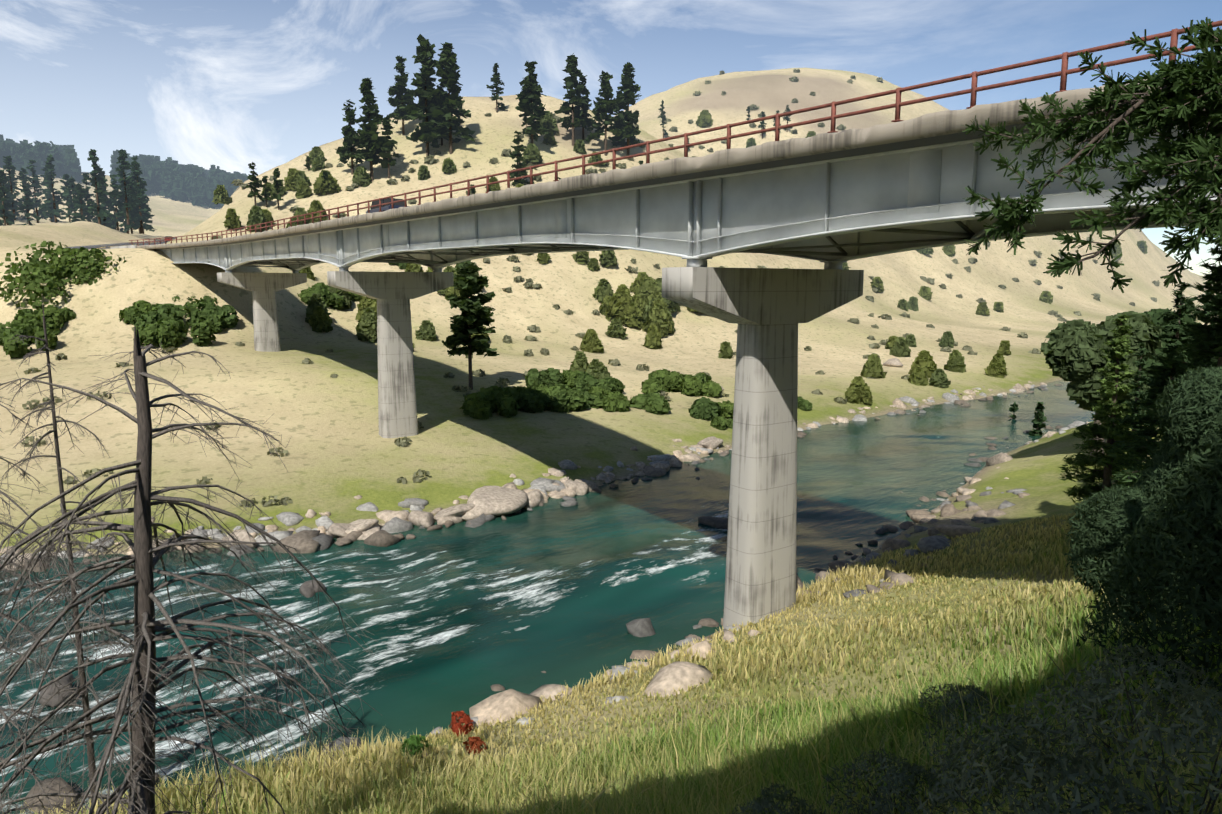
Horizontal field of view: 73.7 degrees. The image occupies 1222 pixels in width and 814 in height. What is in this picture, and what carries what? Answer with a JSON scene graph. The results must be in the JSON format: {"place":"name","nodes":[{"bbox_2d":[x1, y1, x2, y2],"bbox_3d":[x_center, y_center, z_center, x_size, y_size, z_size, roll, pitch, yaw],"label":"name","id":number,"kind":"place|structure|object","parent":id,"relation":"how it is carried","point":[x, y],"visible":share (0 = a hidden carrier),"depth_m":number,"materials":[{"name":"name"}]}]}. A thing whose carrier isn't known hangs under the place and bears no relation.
{"place":"outdoors","nodes":[
{"label":"outdoors","id":0,"kind":"place"},
{"bbox_2d":[64,236,177,248],"bbox_3d":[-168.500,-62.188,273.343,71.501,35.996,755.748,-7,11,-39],"label":"road asphalt","id":1,"kind":"structure","parent":0,"point":[105,246],"depth_m":171.67,"materials":[{"name":"grey asphalt"}]},
{"bbox_2d":[366,198,408,212],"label":"suv","id":2,"kind":"object","parent":1,"relation":"on","point":[388,206],"visible":0.15,"depth_m":54.26,"materials":[{"name":"blue paint"}]},
{"bbox_2d":[0,379,1094,813],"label":"river water","id":3,"kind":"structure","parent":0,"point":[456,617],"depth_m":36.39,"materials":[{"name":"teal liquid"}]},
{"bbox_2d":[0,68,1216,813],"bbox_3d":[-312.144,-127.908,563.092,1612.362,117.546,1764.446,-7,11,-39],"label":"grassy hillside","id":4,"kind":"structure","parent":0,"point":[340,454],"depth_m":93.96,"materials":[{"name":"beige plant"}]},
{"bbox_2d":[0,304,379,813],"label":"dead trees","id":5,"kind":"object","parent":4,"relation":"on","point":[140,688],"visible":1,"depth_m":10.76,"materials":[{"name":"grey wood"}]},
{"bbox_2d":[399,711,486,758],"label":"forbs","id":6,"kind":"object","parent":4,"relation":"on","point":[473,742],"visible":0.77,"depth_m":21.11,"materials":[{"name":"red plant"}]},
{"bbox_2d":[110,245,863,630],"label":"bridge pier","id":7,"kind":"structure","parent":4,"relation":"on","point":[766,311],"depth_m":30.79,"materials":[{"name":"grey concrete"}]},
{"bbox_2d":[136,79,1154,248],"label":"bridge deck","id":8,"kind":"structure","parent":7,"relation":"on","point":[945,122],"depth_m":24.23,"materials":[{"name":"concrete"}]},
{"bbox_2d":[154,104,1166,249],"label":"bridge deck edge","id":9,"kind":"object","parent":8,"relation":"on","point":[948,138],"depth_m":25.98,"materials":[{"name":"grey concrete"}]},
{"bbox_2d":[129,20,1221,245],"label":"bridge railing","id":10,"kind":"object","parent":8,"relation":"on","point":[1064,72],"visible":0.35,"depth_m":22.39,"materials":[{"name":"brown metal"}]},
{"bbox_2d":[159,119,1221,272],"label":"bridge girders","id":11,"kind":"object","parent":7,"relation":"on","point":[698,222],"visible":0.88,"depth_m":26.91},
{"bbox_2d":[240,208,1205,267],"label":"bridge underside bracing","id":12,"kind":"object","parent":11,"relation":"attached to","point":[969,234],"visible":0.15,"depth_m":30.95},
{"bbox_2d":[0,358,1137,813],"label":"riverbank rocks","id":13,"kind":"object","parent":4,"relation":"on","point":[484,504],"visible":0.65,"depth_m":44.34,"materials":[{"name":"grey stone"}]},
{"bbox_2d":[0,34,1159,507],"bbox_3d":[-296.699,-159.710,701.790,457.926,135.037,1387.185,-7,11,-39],"label":"trees","id":14,"kind":"object","parent":4,"relation":"on","point":[580,384],"depth_m":143.59,"materials":[{"name":"green plant"}]},
{"bbox_2d":[20,511,1221,813],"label":"grass","id":15,"kind":"structure","parent":4,"relation":"on","point":[726,765],"depth_m":16.50,"materials":[{"name":"green plant"}]},
{"bbox_2d":[732,642,1221,813],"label":"bushes","id":16,"kind":"object","parent":4,"relation":"on","point":[1075,768],"visible":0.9,"depth_m":4.70,"materials":[{"name":"green plant"}]},
{"bbox_2d":[962,17,1221,711],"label":"trees","id":17,"kind":"object","parent":4,"relation":"on","point":[1157,522],"depth_m":7.41,"materials":[{"name":"green plant"}]},
{"bbox_2d":[0,0,1221,275],"label":"sky","id":18,"kind":"structure","parent":0,"point":[231,85],"materials":[{"name":"blue"}]}
]}

